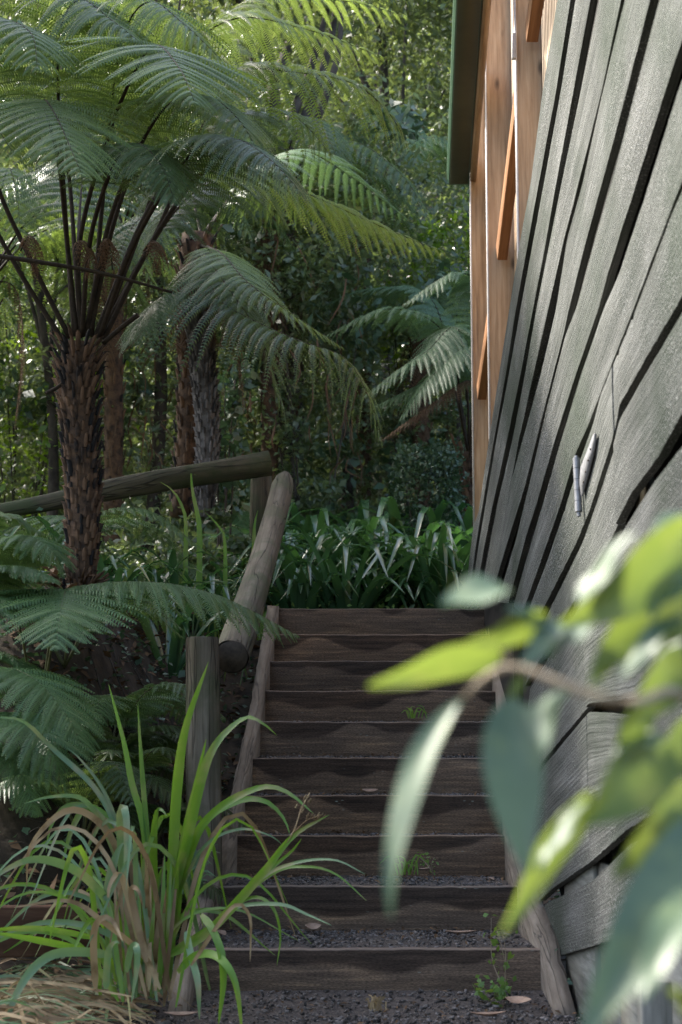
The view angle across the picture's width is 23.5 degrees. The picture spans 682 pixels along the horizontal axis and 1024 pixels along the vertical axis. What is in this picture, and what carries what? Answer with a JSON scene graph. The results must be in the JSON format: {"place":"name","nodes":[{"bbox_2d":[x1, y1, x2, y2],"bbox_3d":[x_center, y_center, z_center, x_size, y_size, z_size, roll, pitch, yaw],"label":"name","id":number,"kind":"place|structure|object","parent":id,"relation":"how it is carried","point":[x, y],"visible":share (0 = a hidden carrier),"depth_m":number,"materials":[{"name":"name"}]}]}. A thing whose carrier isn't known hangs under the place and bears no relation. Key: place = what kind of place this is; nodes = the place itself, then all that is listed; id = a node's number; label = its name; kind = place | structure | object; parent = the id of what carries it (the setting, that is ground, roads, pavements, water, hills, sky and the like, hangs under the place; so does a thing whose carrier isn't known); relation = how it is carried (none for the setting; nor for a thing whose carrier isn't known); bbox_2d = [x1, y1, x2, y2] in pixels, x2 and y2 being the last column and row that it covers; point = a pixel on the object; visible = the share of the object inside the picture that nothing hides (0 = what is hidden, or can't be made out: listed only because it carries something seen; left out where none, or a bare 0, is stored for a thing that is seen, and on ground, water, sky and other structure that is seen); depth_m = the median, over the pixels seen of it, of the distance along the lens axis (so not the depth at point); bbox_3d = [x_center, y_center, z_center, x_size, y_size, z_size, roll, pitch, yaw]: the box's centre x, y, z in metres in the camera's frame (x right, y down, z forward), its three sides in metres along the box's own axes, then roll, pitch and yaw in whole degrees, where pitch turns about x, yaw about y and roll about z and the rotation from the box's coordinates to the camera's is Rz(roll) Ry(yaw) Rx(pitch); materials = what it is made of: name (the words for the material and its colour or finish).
{"place":"outdoors","nodes":[
{"label":"outdoors","id":0,"kind":"place"},
{"bbox_2d":[0,0,565,1023],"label":"ground","id":1,"kind":"structure","parent":0,"point":[12,824],"depth_m":6.74,"materials":[{"name":"soil"}]},
{"bbox_2d":[0,512,77,614],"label":"ground fern","id":2,"kind":"object","parent":1,"relation":"on","point":[21,574],"visible":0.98,"depth_m":5.98,"materials":[{"name":"plant"}]},
{"bbox_2d":[0,905,91,957],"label":"timber edging","id":3,"kind":"object","parent":1,"relation":"on","point":[34,913],"visible":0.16,"depth_m":5.04,"materials":[{"name":"wood"}]},
{"bbox_2d":[0,652,105,817],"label":"ground fern","id":4,"kind":"object","parent":1,"relation":"on","point":[17,676],"visible":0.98,"depth_m":5.15,"materials":[{"name":"plant"}]},
{"bbox_2d":[0,511,115,556],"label":"ground fern","id":5,"kind":"object","parent":1,"relation":"on","point":[104,547],"visible":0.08,"depth_m":9.03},
{"bbox_2d":[0,48,131,528],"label":"forest tree","id":6,"kind":"object","parent":1,"relation":"on","point":[53,450],"visible":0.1,"depth_m":12.47,"materials":[{"name":"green plant"}]},
{"bbox_2d":[0,324,152,526],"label":"leafy shrub","id":7,"kind":"object","parent":1,"relation":"on","point":[41,429],"visible":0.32,"depth_m":12.62,"materials":[{"name":"green plant"}]},
{"bbox_2d":[0,189,168,530],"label":"leafy shrub","id":8,"kind":"object","parent":1,"relation":"on","point":[21,291],"visible":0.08,"depth_m":13.49,"materials":[{"name":"green plant"}]},
{"bbox_2d":[0,167,176,429],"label":"tree fern","id":9,"kind":"object","parent":1,"relation":"on","point":[12,242],"visible":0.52,"depth_m":11.18,"materials":[{"name":"plant"}]},
{"bbox_2d":[9,516,170,575],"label":"strap leaf plant","id":10,"kind":"object","parent":1,"relation":"on","point":[111,559],"visible":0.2,"depth_m":8.11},
{"bbox_2d":[0,578,183,963],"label":"twigs","id":11,"kind":"object","parent":1,"relation":"on","point":[165,803],"visible":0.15,"depth_m":6.81,"materials":[{"name":"brown plant"}]},
{"bbox_2d":[0,761,186,841],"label":"ground fern","id":12,"kind":"object","parent":1,"relation":"on","point":[110,776],"visible":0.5,"depth_m":5.87,"materials":[{"name":"plant"}]},
{"bbox_2d":[8,597,183,667],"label":"ground fern","id":13,"kind":"object","parent":1,"relation":"on","point":[65,662],"visible":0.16,"depth_m":6.57,"materials":[{"name":"plant"}]},
{"bbox_2d":[0,957,194,1023],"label":"dry grass","id":14,"kind":"structure","parent":1,"relation":"on","point":[79,982],"depth_m":4.58,"materials":[{"name":"plant"}]},
{"bbox_2d":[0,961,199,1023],"bbox_3d":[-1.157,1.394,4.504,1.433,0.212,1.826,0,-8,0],"label":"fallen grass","id":15,"kind":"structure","parent":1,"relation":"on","point":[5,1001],"depth_m":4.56,"materials":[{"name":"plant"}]},
{"bbox_2d":[0,507,204,570],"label":"ground fern","id":16,"kind":"object","parent":1,"relation":"on","point":[51,520],"visible":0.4,"depth_m":8.64,"materials":[{"name":"plant"}]},
{"bbox_2d":[25,720,185,765],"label":"ground fern","id":17,"kind":"object","parent":1,"relation":"on","point":[132,740],"visible":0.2,"depth_m":6.30,"materials":[{"name":"plant"}]},
{"bbox_2d":[57,540,185,593],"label":"strap leaf plant","id":18,"kind":"object","parent":1,"relation":"on","point":[123,574],"visible":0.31,"depth_m":7.96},
{"bbox_2d":[0,450,271,589],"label":"log fence","id":19,"kind":"object","parent":1,"relation":"on","point":[256,468],"visible":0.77,"depth_m":9.35,"materials":[{"name":"wood"}]},
{"bbox_2d":[49,681,226,744],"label":"ground fern","id":20,"kind":"object","parent":1,"relation":"on","point":[128,706],"visible":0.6,"depth_m":6.46,"materials":[{"name":"plant"}]},
{"bbox_2d":[99,727,178,781],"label":"ground fern","id":21,"kind":"object","parent":1,"relation":"on","point":[172,736],"visible":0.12,"depth_m":6.54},
{"bbox_2d":[93,747,185,789],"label":"ground fern","id":22,"kind":"object","parent":1,"relation":"on","point":[115,755],"visible":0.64,"depth_m":6.01,"materials":[{"name":"plant"}]},
{"bbox_2d":[0,520,288,684],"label":"wild grass","id":23,"kind":"structure","parent":1,"relation":"on","point":[122,565],"depth_m":8.49,"materials":[{"name":"plant"}]},
{"bbox_2d":[0,581,299,699],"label":"ground fern","id":24,"kind":"object","parent":1,"relation":"on","point":[37,604],"visible":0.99,"depth_m":5.79,"materials":[{"name":"plant"}]},
{"bbox_2d":[0,152,306,553],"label":"tree fern","id":25,"kind":"object","parent":1,"relation":"on","point":[114,390],"visible":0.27,"depth_m":12.10,"materials":[{"name":"plant"}]},
{"bbox_2d":[9,0,319,560],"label":"tree fern","id":26,"kind":"object","parent":1,"relation":"on","point":[207,10],"visible":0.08,"depth_m":13.19,"materials":[{"name":"green plant"}]},
{"bbox_2d":[104,551,226,619],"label":"strap leaf plant","id":27,"kind":"object","parent":1,"relation":"on","point":[159,574],"visible":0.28,"depth_m":8.26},
{"bbox_2d":[98,874,236,911],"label":"ground fern","id":28,"kind":"object","parent":1,"relation":"on","point":[210,887],"visible":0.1,"depth_m":5.86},
{"bbox_2d":[126,559,221,586],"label":"ground fern","id":29,"kind":"object","parent":1,"relation":"on","point":[207,572],"visible":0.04,"depth_m":9.38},
{"bbox_2d":[100,802,249,842],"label":"ground fern","id":30,"kind":"object","parent":1,"relation":"on","point":[163,827],"visible":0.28,"depth_m":6.29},
{"bbox_2d":[162,483,191,628],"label":"tall blade plant","id":31,"kind":"object","parent":1,"relation":"on","point":[185,552],"visible":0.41,"depth_m":8.77,"materials":[{"name":"green plant"}]},
{"bbox_2d":[128,585,227,675],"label":"strap leaf plant","id":32,"kind":"object","parent":1,"relation":"on","point":[174,648],"visible":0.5,"depth_m":7.81,"materials":[{"name":"plant"}]},
{"bbox_2d":[113,548,244,621],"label":"strap leaf plant","id":33,"kind":"object","parent":1,"relation":"on","point":[172,557],"visible":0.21,"depth_m":8.52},
{"bbox_2d":[0,661,366,1023],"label":"grass clump","id":34,"kind":"object","parent":1,"relation":"on","point":[136,955],"visible":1,"depth_m":4.68,"materials":[{"name":"green grass"}]},
{"bbox_2d":[158,863,215,893],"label":"grass tuft","id":35,"kind":"object","parent":1,"relation":"on","point":[189,880],"visible":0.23,"depth_m":5.57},
{"bbox_2d":[115,291,273,519],"bbox_3d":[-0.826,-0.650,9.591,0.980,1.367,0.522,3,-9,-17],"label":"tree fern","id":36,"kind":"object","parent":1,"relation":"on","point":[204,382],"visible":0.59,"depth_m":9.64,"materials":[{"name":"plant"}]},
{"bbox_2d":[190,474,203,634],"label":"tall blade plant","id":37,"kind":"object","parent":1,"relation":"on","point":[199,544],"visible":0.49,"depth_m":8.67,"materials":[{"name":"green plant"}]},
{"bbox_2d":[175,574,229,636],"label":"strap leaf plant","id":38,"kind":"object","parent":1,"relation":"on","point":[210,577],"visible":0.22,"depth_m":8.51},
{"bbox_2d":[206,513,226,629],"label":"tall blade plant","id":39,"kind":"object","parent":1,"relation":"on","point":[224,557],"visible":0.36,"depth_m":8.66,"materials":[{"name":"green plant"}]},
{"bbox_2d":[0,0,444,590],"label":"tree fern","id":40,"kind":"object","parent":1,"relation":"on","point":[54,122],"visible":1,"depth_m":7.18,"materials":[{"name":"plant"}]},
{"bbox_2d":[0,254,172,293],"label":"dead stick","id":41,"kind":"object","parent":40,"relation":"hanging from","point":[30,260],"visible":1,"depth_m":7.07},
{"bbox_2d":[191,557,268,604],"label":"strap leaf plant","id":42,"kind":"object","parent":1,"relation":"on","point":[242,563],"visible":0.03,"depth_m":9.70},
{"bbox_2d":[0,0,469,501],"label":"forest backdrop","id":43,"kind":"structure","parent":1,"relation":"on","point":[324,117],"depth_m":24.94,"materials":[{"name":"green plant"}]},
{"bbox_2d":[0,15,470,596],"bbox_3d":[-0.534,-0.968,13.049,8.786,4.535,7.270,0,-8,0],"label":"undergrowth","id":44,"kind":"object","parent":1,"relation":"on","point":[243,542],"visible":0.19,"depth_m":12.94,"materials":[{"name":"green plant"}]},
{"bbox_2d":[0,0,470,547],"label":"forest","id":45,"kind":"object","parent":1,"relation":"on","point":[444,10],"visible":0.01,"depth_m":17.45,"materials":[{"name":"green plant"}]},
{"bbox_2d":[66,134,406,518],"bbox_3d":[-0.723,-1.395,9.962,2.375,2.827,2.772,0,-8,0],"label":"tree fern","id":46,"kind":"object","parent":1,"relation":"on","point":[202,270],"visible":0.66,"depth_m":9.49,"materials":[{"name":"plant"}]},
{"bbox_2d":[186,471,292,929],"bbox_3d":[-0.370,0.754,7.668,0.229,2.429,3.048,-1,-8,4],"label":"log handrail","id":47,"kind":"object","parent":1,"relation":"on","point":[230,649],"visible":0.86,"depth_m":6.21,"materials":[{"name":"brown wood"}]},
{"bbox_2d":[216,352,262,580],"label":"leafy shrub","id":48,"kind":"object","parent":1,"relation":"on","point":[233,410],"visible":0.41,"depth_m":10.46,"materials":[{"name":"green plant"}]},
{"bbox_2d":[128,511,379,562],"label":"ground fern","id":49,"kind":"object","parent":1,"relation":"on","point":[244,515],"visible":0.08,"depth_m":12.38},
{"bbox_2d":[82,109,434,481],"bbox_3d":[-0.549,-1.005,12.716,2.891,4.042,2.842,-5,-10,31],"label":"tree fern","id":50,"kind":"object","parent":1,"relation":"on","point":[341,151],"visible":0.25,"depth_m":12.80,"materials":[{"name":"plant"}]},
{"bbox_2d":[100,235,363,491],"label":"hanging vines","id":51,"kind":"object","parent":50,"relation":"hanging from","point":[251,403],"visible":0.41,"depth_m":12.37,"materials":[{"name":"plant"}]},
{"bbox_2d":[208,515,317,557],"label":"strap leaf plant","id":52,"kind":"object","parent":1,"relation":"on","point":[310,522],"visible":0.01,"depth_m":11.05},
{"bbox_2d":[251,511,279,640],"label":"tall blade plant","id":53,"kind":"object","parent":1,"relation":"on","point":[253,542],"visible":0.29,"depth_m":8.87,"materials":[{"name":"green plant"}]},
{"bbox_2d":[196,529,350,604],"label":"strap leaf plant","id":54,"kind":"object","parent":1,"relation":"on","point":[288,531],"visible":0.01,"depth_m":10.44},
{"bbox_2d":[207,531,355,574],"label":"strap leaf plant","id":55,"kind":"object","parent":1,"relation":"on","point":[294,552],"depth_m":9.86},
{"bbox_2d":[210,525,356,604],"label":"strap leaf plant","id":56,"kind":"object","parent":1,"relation":"on","point":[320,533],"visible":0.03,"depth_m":9.67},
{"bbox_2d":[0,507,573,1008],"bbox_3d":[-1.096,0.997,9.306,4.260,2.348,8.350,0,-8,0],"label":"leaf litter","id":57,"kind":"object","parent":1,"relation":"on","point":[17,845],"visible":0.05,"depth_m":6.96,"materials":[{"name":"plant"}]},
{"bbox_2d":[205,539,373,608],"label":"strap leaf plant","id":58,"kind":"object","parent":1,"relation":"on","point":[333,556],"visible":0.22,"depth_m":9.17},
{"bbox_2d":[215,545,390,608],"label":"strap leaf plant","id":59,"kind":"object","parent":1,"relation":"on","point":[297,593],"visible":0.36,"depth_m":9.02,"materials":[{"name":"plant"}]},
{"bbox_2d":[188,524,424,607],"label":"strap leaf plant","id":60,"kind":"object","parent":1,"relation":"on","point":[246,531],"visible":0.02,"depth_m":10.40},
{"bbox_2d":[195,0,418,527],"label":"tree fern","id":61,"kind":"object","parent":1,"relation":"on","point":[322,23],"visible":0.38,"depth_m":14.05,"materials":[{"name":"green plant"}]},
{"bbox_2d":[216,539,401,602],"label":"strap leaf plant","id":62,"kind":"object","parent":1,"relation":"on","point":[362,551],"visible":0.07,"depth_m":9.45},
{"bbox_2d":[230,550,401,608],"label":"strap leaf plant","id":63,"kind":"object","parent":1,"relation":"on","point":[326,564],"visible":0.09,"depth_m":9.20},
{"bbox_2d":[246,516,397,563],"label":"strap leaf plant","id":64,"kind":"object","parent":1,"relation":"on","point":[373,525],"visible":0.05,"depth_m":9.59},
{"bbox_2d":[234,499,425,534],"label":"strap leaf plant","id":65,"kind":"object","parent":1,"relation":"on","point":[363,513],"visible":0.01,"depth_m":11.44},
{"bbox_2d":[227,90,434,520],"bbox_3d":[-0.143,-1.501,14.348,1.840,4.694,1.508,-5,-10,31],"label":"tree fern","id":66,"kind":"object","parent":1,"relation":"on","point":[349,487],"visible":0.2,"depth_m":14.32,"materials":[{"name":"green plant"}]},
{"bbox_2d":[214,162,454,516],"bbox_3d":[-0.280,-0.934,12.784,2.290,3.672,1.285,0,-8,0],"label":"leafy shrub","id":67,"kind":"object","parent":1,"relation":"on","point":[320,243],"visible":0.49,"depth_m":12.81,"materials":[{"name":"green plant"}]},
{"bbox_2d":[212,106,469,506],"bbox_3d":[0.162,-1.388,15.174,3.052,4.481,2.837,-6,-10,33],"label":"tree fern","id":68,"kind":"object","parent":1,"relation":"on","point":[430,145],"visible":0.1,"depth_m":14.82,"materials":[{"name":"plant"}]},
{"bbox_2d":[281,507,410,541],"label":"strap leaf plant","id":69,"kind":"object","parent":1,"relation":"on","point":[323,515],"visible":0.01,"depth_m":10.56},
{"bbox_2d":[285,502,409,534],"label":"strap leaf plant","id":70,"kind":"object","parent":1,"relation":"on","point":[293,508],"depth_m":11.23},
{"bbox_2d":[234,525,461,608],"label":"strap leaf plant","id":71,"kind":"object","parent":1,"relation":"on","point":[343,600],"visible":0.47,"depth_m":8.96,"materials":[{"name":"plant"}]},
{"bbox_2d":[282,532,437,608],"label":"strap leaf plant","id":72,"kind":"object","parent":1,"relation":"on","point":[333,536],"visible":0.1,"depth_m":9.41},
{"bbox_2d":[280,0,452,514],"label":"forest tree","id":73,"kind":"object","parent":1,"relation":"on","point":[383,50],"visible":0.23,"depth_m":17.58,"materials":[{"name":"green plant"}]},
{"bbox_2d":[168,605,575,1017],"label":"staircase","id":74,"kind":"structure","parent":1,"relation":"on","point":[329,652],"depth_m":6.99,"materials":[{"name":"wood"}]},
{"bbox_2d":[382,854,425,874],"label":"grass tuft","id":75,"kind":"object","parent":74,"relation":"on","point":[405,865],"visible":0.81,"depth_m":6.45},
{"bbox_2d":[402,705,426,718],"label":"grass tuft","id":76,"kind":"object","parent":74,"relation":"on","point":[410,715],"visible":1,"depth_m":7.63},
{"bbox_2d":[283,529,461,607],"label":"strap leaf plant","id":77,"kind":"object","parent":1,"relation":"on","point":[355,540],"visible":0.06,"depth_m":9.47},
{"bbox_2d":[285,565,467,608],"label":"herbs","id":78,"kind":"object","parent":1,"relation":"on","point":[386,600],"visible":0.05,"depth_m":8.96,"materials":[{"name":"green plant"}]},
{"bbox_2d":[282,521,471,572],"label":"strap leaf plant","id":79,"kind":"object","parent":1,"relation":"on","point":[387,534],"visible":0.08,"depth_m":9.79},
{"bbox_2d":[303,517,452,540],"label":"strap leaf plant","id":80,"kind":"object","parent":1,"relation":"on","point":[393,520],"visible":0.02,"depth_m":10.86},
{"bbox_2d":[286,496,472,542],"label":"strap leaf plant","id":81,"kind":"object","parent":1,"relation":"on","point":[392,506],"visible":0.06,"depth_m":10.81,"materials":[{"name":"plant"}]},
{"bbox_2d":[315,553,454,608],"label":"strap leaf plant","id":82,"kind":"object","parent":1,"relation":"on","point":[393,600],"visible":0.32,"depth_m":9.08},
{"bbox_2d":[299,522,471,608],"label":"strap leaf plant","id":83,"kind":"object","parent":1,"relation":"on","point":[445,527],"visible":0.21,"depth_m":9.16,"materials":[{"name":"plant"}]},
{"bbox_2d":[298,521,472,564],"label":"strap leaf plant","id":84,"kind":"object","parent":1,"relation":"on","point":[431,526],"visible":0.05,"depth_m":9.55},
{"bbox_2d":[319,278,470,524],"bbox_3d":[0.795,-0.487,13.655,2.059,2.911,2.348,0,-8,0],"label":"tree fern","id":85,"kind":"object","parent":1,"relation":"on","point":[417,376],"visible":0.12,"depth_m":13.57,"materials":[{"name":"plant"}]},
{"bbox_2d":[320,270,472,532],"bbox_3d":[0.622,-0.806,11.677,1.584,2.004,1.702,0,-8,0],"label":"tree fern","id":86,"kind":"object","parent":1,"relation":"on","point":[447,335],"visible":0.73,"depth_m":11.54,"materials":[{"name":"plant"}]},
{"bbox_2d":[318,535,477,608],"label":"strap leaf plant","id":87,"kind":"object","parent":1,"relation":"on","point":[427,597],"visible":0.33,"depth_m":9.03,"materials":[{"name":"plant"}]},
{"bbox_2d":[324,506,472,547],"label":"strap leaf plant","id":88,"kind":"object","parent":1,"relation":"on","point":[468,519],"visible":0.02,"depth_m":10.57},
{"bbox_2d":[333,529,469,607],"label":"strap leaf plant","id":89,"kind":"object","parent":1,"relation":"on","point":[428,539],"visible":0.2,"depth_m":9.20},
{"bbox_2d":[356,253,453,506],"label":"leafy shrub","id":90,"kind":"object","parent":1,"relation":"on","point":[396,356],"visible":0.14,"depth_m":14.30,"materials":[{"name":"green plant"}]},
{"bbox_2d":[350,523,479,608],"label":"strap leaf plant","id":91,"kind":"object","parent":1,"relation":"on","point":[458,530],"visible":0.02,"depth_m":9.78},
{"bbox_2d":[353,543,478,608],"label":"strap leaf plant","id":92,"kind":"object","parent":1,"relation":"on","point":[444,560],"visible":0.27,"depth_m":9.05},
{"bbox_2d":[382,428,471,536],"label":"ivy shrub","id":93,"kind":"object","parent":1,"relation":"on","point":[447,465],"visible":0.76,"depth_m":11.00,"materials":[{"name":"green plant"}]},
{"bbox_2d":[390,532,478,608],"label":"strap leaf plant","id":94,"kind":"object","parent":1,"relation":"on","point":[435,537],"visible":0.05,"depth_m":9.21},
{"bbox_2d":[402,194,470,451],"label":"leafy shrub","id":95,"kind":"object","parent":1,"relation":"on","point":[437,245],"visible":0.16,"depth_m":13.86,"materials":[{"name":"green plant"}]},
{"bbox_2d":[447,0,556,608],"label":"timber building","id":96,"kind":"structure","parent":1,"relation":"on","point":[499,53],"depth_m":9.21,"materials":[{"name":"orange wood"}]},
{"bbox_2d":[368,512,681,1023],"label":"leafy branch","id":97,"kind":"object","parent":1,"relation":"on","point":[635,598],"visible":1,"depth_m":0.95,"materials":[{"name":"green plant"}]},
{"bbox_2d":[468,0,681,1023],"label":"board wall","id":98,"kind":"structure","parent":1,"relation":"on","point":[583,469],"depth_m":4.63,"materials":[{"name":"wood"}]},
{"bbox_2d":[636,978,672,1023],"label":"timber post","id":99,"kind":"object","parent":1,"relation":"on","point":[655,1007],"visible":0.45,"depth_m":3.28,"materials":[{"name":"wood"}]},
{"bbox_2d":[93,990,581,1023],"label":"path","id":100,"kind":"structure","parent":0,"point":[358,1011],"depth_m":5.02,"materials":[{"name":"gravel"}]},
{"bbox_2d":[164,1011,196,1015],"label":"fallen leaf","id":101,"kind":"object","parent":100,"relation":"on","point":[184,1013],"visible":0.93,"depth_m":4.60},
{"bbox_2d":[365,995,386,1011],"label":"grass tuft","id":102,"kind":"object","parent":100,"relation":"on","point":[376,1006],"visible":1,"depth_m":4.73,"materials":[{"name":"plant"}]},
{"bbox_2d":[472,974,511,1007],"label":"weed","id":103,"kind":"object","parent":100,"relation":"on","point":[499,993],"visible":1,"depth_m":5.00,"materials":[{"name":"green plant"}]},
{"bbox_2d":[483,913,517,985],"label":"weed","id":104,"kind":"object","parent":100,"relation":"on","point":[495,942],"visible":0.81,"depth_m":5.19,"materials":[{"name":"green plant"}]},
{"bbox_2d":[505,996,530,1002],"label":"fallen leaf","id":105,"kind":"object","parent":100,"relation":"on","point":[517,999],"visible":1,"depth_m":4.66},
{"bbox_2d":[131,633,582,1023],"bbox_3d":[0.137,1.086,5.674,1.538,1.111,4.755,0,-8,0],"label":"loose gravel","id":106,"kind":"structure","parent":0,"point":[328,944],"depth_m":5.44,"materials":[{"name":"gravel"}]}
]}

